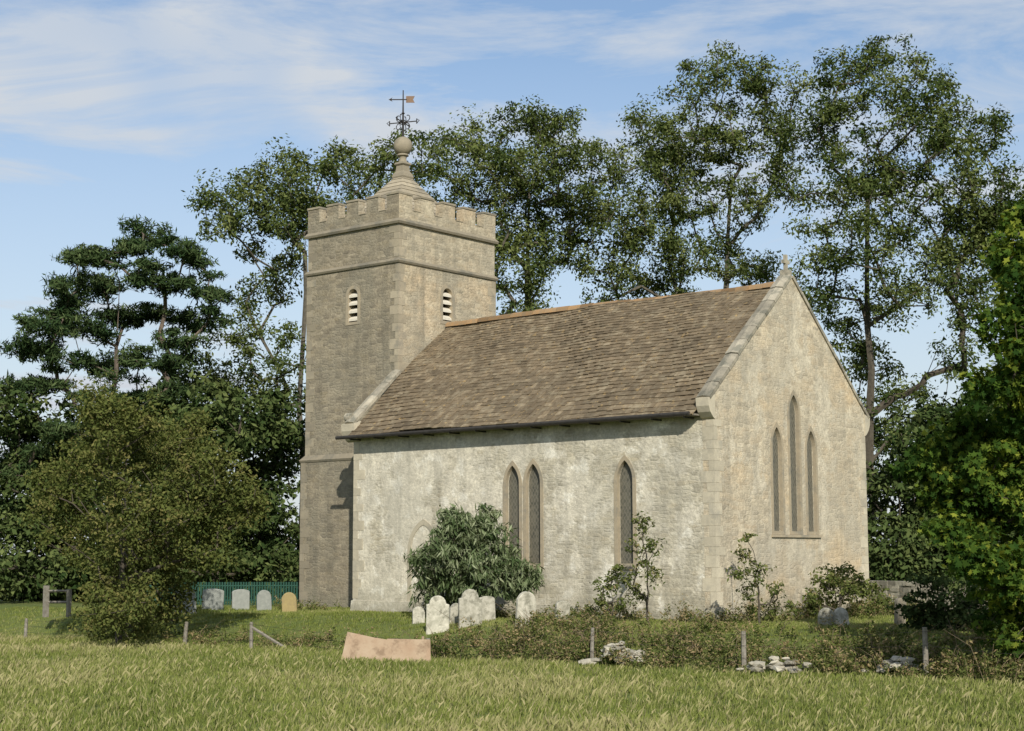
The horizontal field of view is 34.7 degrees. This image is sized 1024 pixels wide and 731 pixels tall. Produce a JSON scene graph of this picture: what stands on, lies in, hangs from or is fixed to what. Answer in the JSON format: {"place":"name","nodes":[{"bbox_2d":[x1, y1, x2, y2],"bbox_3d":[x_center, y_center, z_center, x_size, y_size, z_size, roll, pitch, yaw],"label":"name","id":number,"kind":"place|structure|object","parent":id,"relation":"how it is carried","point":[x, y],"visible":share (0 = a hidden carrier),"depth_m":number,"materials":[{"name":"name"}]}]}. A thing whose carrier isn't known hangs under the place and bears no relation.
{"place":"outdoors","nodes":[
{"label":"outdoors","id":0,"kind":"place"},
{"bbox_2d":[0,561,1023,730],"bbox_3d":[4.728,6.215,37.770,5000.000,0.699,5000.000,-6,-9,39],"label":"ground","id":1,"kind":"structure","parent":0,"point":[10,604],"depth_m":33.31,"materials":[{"name":"green plant"}]},
{"bbox_2d":[42,585,71,616],"bbox_3d":[-12.350,6.402,44.557,0.776,0.850,0.169,0,-7,1],"label":"wooden stile","id":2,"kind":"object","parent":1,"relation":"on","point":[47,602],"visible":0.98,"depth_m":44.53,"materials":[{"name":"grey wood"}]},
{"bbox_2d":[0,213,236,601],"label":"pine tree","id":3,"kind":"object","parent":1,"relation":"on","point":[59,321],"visible":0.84,"depth_m":55.55,"materials":[{"name":"green plant"}]},
{"bbox_2d":[17,370,272,647],"bbox_3d":[-9.443,3.556,39.134,7.228,6.448,5.856,-6,-9,39],"label":"hawthorn tree","id":4,"kind":"object","parent":1,"relation":"on","point":[131,569],"visible":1,"depth_m":38.40,"materials":[{"name":"green plant"}]},
{"bbox_2d":[0,366,305,602],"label":"background woodland","id":5,"kind":"object","parent":1,"relation":"on","point":[272,433],"visible":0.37,"depth_m":55.51,"materials":[{"name":"green plant"}]},
{"bbox_2d":[173,590,196,613],"bbox_3d":[-8.894,6.480,44.572,0.624,0.810,0.110,0,-12,-25],"label":"headstone","id":6,"kind":"object","parent":1,"relation":"on","point":[193,601],"visible":0.13,"depth_m":44.59,"materials":[{"name":"grey stone"}]},
{"bbox_2d":[202,589,223,609],"bbox_3d":[-8.480,6.705,46.543,0.607,0.750,0.110,3,-7,-12],"label":"headstone","id":7,"kind":"object","parent":1,"relation":"on","point":[213,599],"visible":0.82,"depth_m":46.50,"materials":[{"name":"grey stone"}]},
{"bbox_2d":[149,582,298,604],"bbox_3d":[-8.946,7.162,51.521,5.054,0.720,0.054,0,-7,0],"label":"green picket fence","id":8,"kind":"object","parent":1,"relation":"on","point":[260,585],"visible":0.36,"depth_m":51.53,"materials":[{"name":"green wood"}]},
{"bbox_2d":[232,589,249,609],"bbox_3d":[-7.777,6.779,47.034,0.506,0.730,0.110,2,-7,-21],"label":"headstone","id":9,"kind":"object","parent":1,"relation":"on","point":[240,598],"visible":0.86,"depth_m":46.99,"materials":[{"name":"grey stone"}]},
{"bbox_2d":[257,590,271,610],"bbox_3d":[-7.031,6.732,46.535,0.427,0.730,0.110,-1,-6,-14],"label":"headstone","id":10,"kind":"object","parent":1,"relation":"on","point":[264,601],"visible":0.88,"depth_m":46.49,"materials":[{"name":"grey stone"}]},
{"bbox_2d":[282,592,296,611],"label":"headstone","id":11,"kind":"object","parent":1,"relation":"on","point":[289,601],"visible":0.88,"depth_m":45.48,"materials":[{"name":"yellow stone"}]},
{"bbox_2d":[175,128,458,588],"bbox_3d":[-7.445,-0.255,60.406,11.079,17.692,7.618,-1,-7,3],"label":"ash tree","id":12,"kind":"object","parent":1,"relation":"on","point":[294,205],"visible":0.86,"depth_m":60.48,"materials":[{"name":"green plant"}]},
{"bbox_2d":[300,460,353,607],"bbox_3d":[-3.359,5.233,49.698,4.020,4.700,4.540,-6,-9,39],"label":"tower lower stage","id":13,"kind":"object","parent":1,"relation":"on","point":[328,505],"visible":0.14,"depth_m":48.45,"materials":[{"name":"beige stone"}]},
{"bbox_2d":[299,463,308,606],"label":"tower quoins","id":14,"kind":"object","parent":13,"relation":"attached to","point":[304,549],"visible":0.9,"depth_m":49.13,"materials":[{"name":"beige stone"}]},
{"bbox_2d":[299,453,353,462],"bbox_3d":[-3.366,2.874,49.971,4.120,0.210,4.640,-6,-9,39],"label":"tower string course","id":15,"kind":"object","parent":13,"relation":"on","point":[328,457],"visible":0.21,"depth_m":48.78,"materials":[{"name":"beige stone"}]},
{"bbox_2d":[342,632,430,661],"bbox_3d":[-2.594,5.860,33.916,1.850,0.701,0.387,0,-7,0],"label":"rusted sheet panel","id":16,"kind":"object","parent":1,"relation":"on","point":[362,646],"visible":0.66,"depth_m":33.88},
{"bbox_2d":[306,262,495,454],"bbox_3d":[-3.375,0.078,50.294,3.840,5.680,4.360,-6,-9,39],"label":"tower middle stage","id":17,"kind":"object","parent":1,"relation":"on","point":[352,367],"visible":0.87,"depth_m":48.75,"materials":[{"name":"beige stone"}]},
{"bbox_2d":[305,276,315,455],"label":"tower quoins","id":18,"kind":"object","parent":17,"relation":"attached to","point":[309,425],"visible":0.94,"depth_m":49.74,"materials":[{"name":"beige stone"}]},
{"bbox_2d":[345,285,359,325],"bbox_3d":[-4.691,-1.790,48.823,0.600,1.180,0.134,-6,-9,39],"label":"belfry surround","id":19,"kind":"object","parent":17,"relation":"attached to","point":[351,289],"visible":1,"depth_m":48.87,"materials":[{"name":"beige stone"}]},
{"bbox_2d":[345,369,400,423],"bbox_3d":[-3.939,0.882,46.545,0.340,1.714,1.977,-6,-9,39],"label":"gable coping","id":20,"kind":"object","parent":17,"relation":"attached to","point":[374,396],"visible":1,"depth_m":46.45,"materials":[{"name":"stone"}]},
{"bbox_2d":[344,413,353,420],"bbox_3d":[-4.549,1.459,46.019,0.220,0.260,0.260,-6,-9,39],"label":"kneeler scroll","id":21,"kind":"object","parent":20,"relation":"attached to","point":[347,416],"visible":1,"depth_m":45.93,"materials":[{"name":"beige stone"}]},
{"bbox_2d":[389,262,406,381],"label":"tower quoins","id":22,"kind":"object","parent":17,"relation":"attached to","point":[400,318],"visible":0.91,"depth_m":47.62,"materials":[{"name":"beige stone"}]},
{"bbox_2d":[349,292,450,320],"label":"belfry louvres","id":23,"kind":"object","parent":17,"relation":"attached to","point":[445,309],"visible":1,"depth_m":49.00,"materials":[{"name":"grey wood"}]},
{"bbox_2d":[308,224,494,275],"bbox_3d":[-3.385,-3.340,50.689,3.800,1.200,4.320,-6,-9,39],"label":"tower upper stage","id":24,"kind":"object","parent":17,"relation":"on","point":[419,244],"visible":0.64,"depth_m":49.23,"materials":[{"name":"beige stone"}]},
{"bbox_2d":[308,238,316,269],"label":"tower quoins","id":25,"kind":"object","parent":24,"relation":"attached to","point":[312,257],"visible":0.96,"depth_m":50.15,"materials":[{"name":"beige stone"}]},
{"bbox_2d":[389,223,406,256],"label":"tower quoins","id":26,"kind":"object","parent":24,"relation":"attached to","point":[397,230],"visible":1,"depth_m":47.92,"materials":[{"name":"beige stone"}]},
{"bbox_2d":[365,177,435,214],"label":"tower cap roof","id":27,"kind":"structure","parent":24,"relation":"on","point":[408,185],"depth_m":50.58,"materials":[{"name":"stone"}]},
{"bbox_2d":[392,153,413,178],"bbox_3d":[-3.393,-6.166,51.016,0.481,0.810,0.481,-6,-9,39],"label":"finial base","id":28,"kind":"object","parent":27,"relation":"on","point":[402,165],"visible":0.98,"depth_m":50.90,"materials":[{"name":"beige stone"}]},
{"bbox_2d":[393,137,411,153],"bbox_3d":[-3.396,-6.835,51.093,0.600,0.580,0.600,-6,-9,39],"label":"finial ball","id":29,"kind":"object","parent":28,"relation":"on","point":[402,145],"visible":1,"depth_m":50.87,"materials":[{"name":"beige stone"}]},
{"bbox_2d":[388,90,418,136],"bbox_3d":[-3.405,-7.820,51.205,0.818,1.580,0.803,3,-7,-25],"label":"weathervane ironwork","id":30,"kind":"object","parent":29,"relation":"on","point":[400,121],"visible":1,"depth_m":51.18,"materials":[{"name":"metal"}]},
{"bbox_2d":[406,96,414,102],"bbox_3d":[-3.175,-8.312,51.264,0.270,0.210,0.016,0,-7,0],"label":"weathervane banner","id":31,"kind":"object","parent":30,"relation":"attached to","point":[409,99],"visible":1,"depth_m":51.26,"materials":[{"name":"brown metal"}]},
{"bbox_2d":[304,217,498,244],"bbox_3d":[-3.387,-3.906,50.755,4.010,0.160,4.530,-6,-9,39],"label":"tower string course","id":32,"kind":"object","parent":24,"relation":"attached to","point":[401,221],"visible":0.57,"depth_m":49.16,"materials":[{"name":"beige stone"}]},
{"bbox_2d":[326,195,489,237],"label":"parapet walls","id":33,"kind":"structure","parent":24,"relation":"on","point":[445,212],"depth_m":49.56,"materials":[{"name":"beige stone"}]},
{"bbox_2d":[307,191,495,226],"bbox_3d":[-3.389,-4.521,50.829,3.895,0.500,4.415,-6,-9,39],"label":"parapet coping","id":34,"kind":"object","parent":33,"relation":"on","point":[401,192],"visible":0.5,"depth_m":49.45,"materials":[{"name":"stone"}]},
{"bbox_2d":[304,257,498,280],"bbox_3d":[-3.383,-2.744,50.620,3.990,0.140,4.510,-6,-9,39],"label":"tower string course","id":35,"kind":"object","parent":17,"relation":"attached to","point":[401,260],"visible":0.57,"depth_m":49.06,"materials":[{"name":"beige stone"}]},
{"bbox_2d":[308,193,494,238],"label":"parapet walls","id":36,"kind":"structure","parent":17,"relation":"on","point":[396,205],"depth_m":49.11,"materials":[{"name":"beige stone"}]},
{"bbox_2d":[440,285,454,323],"bbox_3d":[-1.981,-1.822,49.268,0.134,1.210,0.640,-6,-9,39],"label":"belfry surround","id":37,"kind":"object","parent":17,"relation":"attached to","point":[449,289],"visible":0.98,"depth_m":49.36,"materials":[{"name":"beige stone"}]},
{"bbox_2d":[488,281,495,315],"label":"tower quoins","id":38,"kind":"object","parent":17,"relation":"attached to","point":[492,293],"visible":0.17,"depth_m":50.89,"materials":[{"name":"beige stone"}]},
{"bbox_2d":[412,606,424,623],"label":"headstone","id":39,"kind":"object","parent":1,"relation":"on","point":[418,613],"visible":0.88,"depth_m":38.73,"materials":[{"name":"stone"}]},
{"bbox_2d":[426,595,448,634],"bbox_3d":[-1.684,5.700,37.165,0.526,0.982,0.110,0,-2,-3],"label":"headstone","id":40,"kind":"object","parent":1,"relation":"on","point":[437,621],"visible":0.9,"depth_m":37.11,"materials":[{"name":"stone"}]},
{"bbox_2d":[449,603,457,623],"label":"headstone","id":41,"kind":"object","parent":1,"relation":"on","point":[453,613],"visible":0.48,"depth_m":38.10,"materials":[{"name":"stone"}]},
{"bbox_2d":[458,589,481,627],"bbox_3d":[-0.954,5.592,37.423,0.546,0.982,0.110,2,-10,-16],"label":"headstone","id":42,"kind":"object","parent":1,"relation":"on","point":[469,603],"visible":0.9,"depth_m":37.38,"materials":[{"name":"stone"}]},
{"bbox_2d":[402,501,546,608],"bbox_3d":[-1.019,4.834,40.228,3.358,3.036,3.692,1,-7,-14],"label":"buddleia shrub","id":43,"kind":"object","parent":1,"relation":"on","point":[465,545],"visible":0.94,"depth_m":39.43,"materials":[{"name":"green plant"}]},
{"bbox_2d":[480,596,495,620],"bbox_3d":[-0.588,5.765,38.413,0.405,0.730,0.110,0,-12,-12],"label":"headstone","id":44,"kind":"object","parent":1,"relation":"on","point":[488,608],"visible":0.65,"depth_m":38.38,"materials":[{"name":"stone"}]},
{"bbox_2d":[360,94,663,314],"bbox_3d":[-0.342,-1.090,64.255,12.554,20.234,7.561,-1,-7,10],"label":"ash tree","id":45,"kind":"object","parent":1,"relation":"on","point":[519,184],"visible":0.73,"depth_m":64.25,"materials":[{"name":"green plant"}]},
{"bbox_2d":[24,618,1023,675],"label":"post and wire fence","id":46,"kind":"object","parent":1,"relation":"on","point":[743,634],"visible":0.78,"depth_m":31.86,"materials":[{"name":"grey wood"}]},
{"bbox_2d":[515,591,535,625],"bbox_3d":[0.308,5.492,36.577,0.481,0.910,0.110,2,0,-28],"label":"headstone","id":47,"kind":"object","parent":1,"relation":"on","point":[526,599],"visible":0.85,"depth_m":36.51,"materials":[{"name":"stone"}]},
{"bbox_2d":[353,409,704,607],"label":"nave walls","id":48,"kind":"structure","parent":1,"relation":"on","point":[406,485],"depth_m":40.93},
{"bbox_2d":[341,421,360,442],"bbox_3d":[-4.492,1.845,45.791,0.500,0.580,0.290,-6,-9,39],"label":"kneeler stone","id":49,"kind":"object","parent":48,"relation":"on","point":[346,429],"visible":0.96,"depth_m":45.73,"materials":[{"name":"beige stone"}]},
{"bbox_2d":[353,442,364,597],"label":"nave quoins","id":50,"kind":"object","parent":48,"relation":"attached to","point":[358,525],"visible":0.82,"depth_m":45.49,"materials":[{"name":"beige stone"}]},
{"bbox_2d":[407,519,433,601],"bbox_3d":[-2.360,5.351,43.780,1.150,2.500,0.040,-6,-9,39],"label":"blocked doorway arch","id":51,"kind":"structure","parent":48,"relation":"attached to","point":[421,523],"depth_m":44.04,"materials":[{"name":"stone"}]},
{"bbox_2d":[503,460,521,558],"bbox_3d":[0.043,3.776,42.011,0.640,2.690,0.112,-6,-9,39],"label":"lancet surround","id":52,"kind":"object","parent":48,"relation":"attached to","point":[512,464],"visible":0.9,"depth_m":42.12,"materials":[{"name":"beige stone"}]},
{"bbox_2d":[509,468,518,556],"bbox_3d":[0.104,3.809,42.082,0.460,2.500,0.040,-6,-9,39],"label":"lancet glass","id":53,"kind":"object","parent":48,"relation":"on","point":[513,500],"visible":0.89,"depth_m":42.12,"materials":[{"name":"grey glass"}]},
{"bbox_2d":[361,413,698,438],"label":"eaves soffit","id":54,"kind":"structure","parent":48,"relation":"attached to","point":[693,414],"depth_m":40.68,"materials":[{"name":"brown wood"}]},
{"bbox_2d":[523,459,543,566],"bbox_3d":[0.567,3.724,41.580,0.660,2.730,0.112,-6,-9,39],"label":"lancet surround","id":55,"kind":"object","parent":48,"relation":"attached to","point":[532,463],"visible":0.95,"depth_m":41.64,"materials":[{"name":"beige stone"}]},
{"bbox_2d":[529,466,539,562],"bbox_3d":[0.628,3.757,41.651,0.480,2.540,0.040,-6,-9,39],"label":"lancet glass","id":56,"kind":"object","parent":48,"relation":"on","point":[534,515],"visible":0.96,"depth_m":41.66,"materials":[{"name":"grey glass"}]},
{"bbox_2d":[349,288,769,434],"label":"roof tiles","id":57,"kind":"object","parent":48,"relation":"on","point":[662,355],"visible":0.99,"depth_m":43.20,"materials":[{"name":"stone"}]},
{"bbox_2d":[335,411,693,440],"bbox_3d":[-0.260,1.597,42.139,11.720,0.150,0.480,-6,-9,39],"label":"gutter","id":58,"kind":"object","parent":57,"relation":"attached to","point":[684,414],"visible":1,"depth_m":41.52,"materials":[{"name":"metal"}]},
{"bbox_2d":[445,282,773,326],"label":"ridge tiles","id":59,"kind":"object","parent":57,"relation":"on","point":[565,308],"visible":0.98,"depth_m":46.13,"materials":[{"name":"brown tile"}]},
{"bbox_2d":[447,287,769,326],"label":"roof tiles","id":60,"kind":"object","parent":48,"relation":"on","point":[528,315],"visible":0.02,"depth_m":48.09,"materials":[{"name":"stone"}]},
{"bbox_2d":[614,455,636,566],"bbox_3d":[2.769,3.518,39.767,0.660,2.710,0.112,-6,-9,39],"label":"lancet surround","id":61,"kind":"object","parent":48,"relation":"attached to","point":[623,459],"visible":0.96,"depth_m":39.82,"materials":[{"name":"beige stone"}]},
{"bbox_2d":[620,462,632,563],"bbox_3d":[2.830,3.551,39.838,0.480,2.520,0.040,-6,-9,39],"label":"lancet glass","id":62,"kind":"object","parent":61,"relation":"in","point":[626,508],"visible":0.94,"depth_m":39.85,"materials":[{"name":"grey glass"}]},
{"bbox_2d":[621,567,635,569],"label":"lancet sill","id":63,"kind":"structure","parent":48,"relation":"attached to","point":[628,568],"depth_m":39.47,"materials":[{"name":"beige stone"}]},
{"bbox_2d":[696,394,714,418],"bbox_3d":[4.521,0.961,38.374,0.350,0.580,0.290,-6,-9,39],"label":"kneeler stone","id":64,"kind":"object","parent":48,"relation":"on","point":[705,406],"visible":1,"depth_m":38.31,"materials":[{"name":"beige stone"}]},
{"bbox_2d":[701,419,725,605],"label":"nave quoins","id":65,"kind":"object","parent":48,"relation":"attached to","point":[712,585],"visible":1,"depth_m":38.19,"materials":[{"name":"beige stone"}]},
{"bbox_2d":[864,414,869,435],"bbox_3d":[9.434,1.627,44.265,0.350,0.580,0.290,-6,-9,39],"label":"kneeler stone","id":66,"kind":"object","parent":48,"relation":"on","point":[866,424],"visible":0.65,"depth_m":44.10,"materials":[{"name":"beige stone"}]},
{"bbox_2d":[350,600,723,620],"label":"nave plinth","id":67,"kind":"structure","parent":1,"relation":"on","point":[383,606],"depth_m":41.35,"materials":[{"name":"beige stone"}]},
{"bbox_2d":[555,600,569,618],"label":"headstone","id":68,"kind":"object","parent":1,"relation":"on","point":[562,605],"visible":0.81,"depth_m":36.74,"materials":[{"name":"stone"}]},
{"bbox_2d":[112,595,1023,683],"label":"fence line scrub","id":69,"kind":"object","parent":1,"relation":"on","point":[993,663],"visible":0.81,"depth_m":31.51,"materials":[{"name":"green plant"}]},
{"bbox_2d":[250,586,924,623],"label":"wall base weeds","id":70,"kind":"object","parent":1,"relation":"on","point":[852,610],"depth_m":38.42,"materials":[{"name":"green plant"}]},
{"bbox_2d":[578,564,633,619],"bbox_3d":[2.038,5.131,36.524,0.710,1.446,2.052,3,-7,-25],"label":"elder sapling","id":71,"kind":"object","parent":1,"relation":"on","point":[616,568],"visible":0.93,"depth_m":36.22,"materials":[{"name":"green plant"}]},
{"bbox_2d":[578,641,644,664],"bbox_3d":[1.969,5.565,31.811,1.314,0.467,0.733,-2,-7,14],"label":"stone pile","id":72,"kind":"object","parent":1,"relation":"on","point":[633,653],"visible":0.67,"depth_m":31.64,"materials":[{"name":"grey stone"}]},
{"bbox_2d":[618,511,666,622],"bbox_3d":[2.862,4.561,36.748,1.063,2.656,2.275,1,-7,-8],"label":"elder sapling","id":73,"kind":"object","parent":1,"relation":"on","point":[642,562],"visible":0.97,"depth_m":36.81,"materials":[{"name":"green plant"}]},
{"bbox_2d":[560,39,824,303],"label":"ash tree","id":74,"kind":"object","parent":1,"relation":"on","point":[678,155],"visible":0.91,"depth_m":66.20,"materials":[{"name":"green plant"}]},
{"bbox_2d":[726,532,798,623],"bbox_3d":[5.405,4.751,36.330,1.646,2.160,2.271,0,-7,-2],"label":"elder sapling","id":75,"kind":"object","parent":1,"relation":"on","point":[775,607],"visible":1,"depth_m":36.05,"materials":[{"name":"green plant"}]},
{"bbox_2d":[736,656,811,672],"bbox_3d":[4.836,5.371,29.453,1.649,0.309,0.763,0,-7,-3],"label":"stone pile","id":76,"kind":"object","parent":1,"relation":"on","point":[776,664],"visible":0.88,"depth_m":29.40,"materials":[{"name":"grey stone"}]},
{"bbox_2d":[702,278,865,607],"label":"gable wall","id":77,"kind":"structure","parent":1,"relation":"on","point":[785,353],"depth_m":40.80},
{"bbox_2d":[696,275,791,398],"bbox_3d":[5.696,-0.763,40.007,0.370,3.457,3.955,-6,-9,39],"label":"gable coping","id":78,"kind":"object","parent":77,"relation":"on","point":[739,344],"visible":1,"depth_m":39.82,"materials":[{"name":"stone"}]},
{"bbox_2d":[770,422,784,533],"bbox_3d":[6.503,2.764,40.392,0.092,2.770,0.620,-6,-9,39],"label":"lancet surround","id":79,"kind":"object","parent":77,"relation":"attached to","point":[776,427],"visible":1,"depth_m":40.48,"materials":[{"name":"beige stone"}]},
{"bbox_2d":[773,431,779,530],"bbox_3d":[6.437,2.795,40.444,0.040,2.580,0.460,-6,-9,39],"label":"lancet glass","id":80,"kind":"object","parent":79,"relation":"in","point":[776,486],"visible":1,"depth_m":40.49,"materials":[{"name":"grey glass"}]},
{"bbox_2d":[780,254,791,275],"bbox_3d":[6.962,-2.510,41.763,0.220,0.620,0.300,-6,-9,39],"label":"apex cross","id":81,"kind":"object","parent":77,"relation":"on","point":[786,263],"visible":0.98,"depth_m":41.72,"materials":[{"name":"stone"}]},
{"bbox_2d":[787,390,802,534],"bbox_3d":[7.050,2.411,41.100,0.092,3.630,0.640,-6,-9,39],"label":"lancet surround","id":82,"kind":"object","parent":77,"relation":"attached to","point":[793,396],"visible":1,"depth_m":41.18,"materials":[{"name":"beige stone"}]},
{"bbox_2d":[789,399,796,530],"bbox_3d":[6.984,2.442,41.151,0.040,3.440,0.480,-6,-9,39],"label":"lancet glass","id":83,"kind":"object","parent":82,"relation":"in","point":[793,467],"visible":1,"depth_m":41.20,"materials":[{"name":"grey glass"}]},
{"bbox_2d":[771,534,821,537],"bbox_3d":[7.063,4.250,40.881,0.150,0.065,2.400,-6,-9,39],"label":"window sill","id":84,"kind":"structure","parent":77,"relation":"attached to","point":[802,536],"depth_m":40.89,"materials":[{"name":"beige stone"}]},
{"bbox_2d":[805,426,818,534],"bbox_3d":[7.581,2.910,41.685,0.092,2.770,0.620,-6,-9,39],"label":"lancet surround","id":85,"kind":"object","parent":77,"relation":"attached to","point":[810,431],"visible":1,"depth_m":41.77,"materials":[{"name":"beige stone"}]},
{"bbox_2d":[807,436,813,531],"bbox_3d":[7.515,2.941,41.737,0.040,2.580,0.460,-6,-9,39],"label":"lancet glass","id":86,"kind":"object","parent":85,"relation":"in","point":[810,484],"visible":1,"depth_m":41.79,"materials":[{"name":"grey glass"}]},
{"bbox_2d":[792,276,869,418],"bbox_3d":[8.250,-0.420,43.070,0.370,3.436,3.973,-6,-9,39],"label":"gable coping","id":87,"kind":"object","parent":77,"relation":"on","point":[829,346],"visible":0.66,"depth_m":42.88,"materials":[{"name":"stone"}]},
{"bbox_2d":[859,436,868,598],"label":"nave quoins","id":88,"kind":"object","parent":77,"relation":"attached to","point":[864,520],"visible":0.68,"depth_m":43.69,"materials":[{"name":"beige stone"}]},
{"bbox_2d":[724,601,867,619],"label":"gable plinth","id":89,"kind":"structure","parent":1,"relation":"on","point":[784,608],"depth_m":39.49,"materials":[{"name":"beige stone"}]},
{"bbox_2d":[818,608,833,625],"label":"headstone","id":90,"kind":"object","parent":1,"relation":"on","point":[822,614],"visible":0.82,"depth_m":34.32,"materials":[{"name":"stone"}]},
{"bbox_2d":[793,561,889,618],"bbox_3d":[7.717,5.336,38.567,2.302,1.464,1.668,0,-7,-3],"label":"bramble bush","id":91,"kind":"object","parent":1,"relation":"on","point":[853,587],"visible":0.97,"depth_m":38.40,"materials":[{"name":"green plant"}]},
{"bbox_2d":[834,607,848,624],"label":"headstone","id":92,"kind":"object","parent":1,"relation":"on","point":[840,613],"visible":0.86,"depth_m":34.61,"materials":[{"name":"stone"}]},
{"bbox_2d":[766,32,1023,579],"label":"ash tree","id":93,"kind":"object","parent":1,"relation":"on","point":[981,218],"visible":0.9,"depth_m":59.97,"materials":[{"name":"green plant"}]},
{"bbox_2d":[861,656,934,672],"bbox_3d":[6.671,5.149,28.194,1.330,0.325,0.619,0,-7,-3],"label":"stone pile","id":94,"kind":"object","parent":1,"relation":"on","point":[897,664],"visible":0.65,"depth_m":28.10,"materials":[{"name":"grey stone"}]},
{"bbox_2d":[894,598,905,623],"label":"headstone","id":95,"kind":"object","parent":1,"relation":"on","point":[898,619],"visible":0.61,"depth_m":35.55,"materials":[{"name":"stone"}]},
{"bbox_2d":[869,580,984,608],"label":"dry stone wall","id":96,"kind":"structure","parent":1,"relation":"on","point":[894,587],"depth_m":44.97,"materials":[{"name":"grey stone"}]},
{"bbox_2d":[866,360,1017,580],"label":"background woodland","id":97,"kind":"object","parent":1,"relation":"on","point":[905,554],"visible":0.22,"depth_m":51.02,"materials":[{"name":"green plant"}]},
{"bbox_2d":[886,564,1004,631],"bbox_3d":[9.561,4.784,33.473,2.805,1.596,3.708,-6,-9,39],"label":"dark hedge","id":98,"kind":"object","parent":1,"relation":"on","point":[935,613],"visible":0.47,"depth_m":32.82,"materials":[{"name":"green plant"}]},
{"bbox_2d":[887,198,1023,658],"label":"maple tree","id":99,"kind":"object","parent":1,"relation":"on","point":[976,496],"visible":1,"depth_m":27.08,"materials":[{"name":"green plant"}]},
{"bbox_2d":[0,0,1023,555],"label":"sky","id":100,"kind":"structure","parent":0,"point":[109,109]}
]}

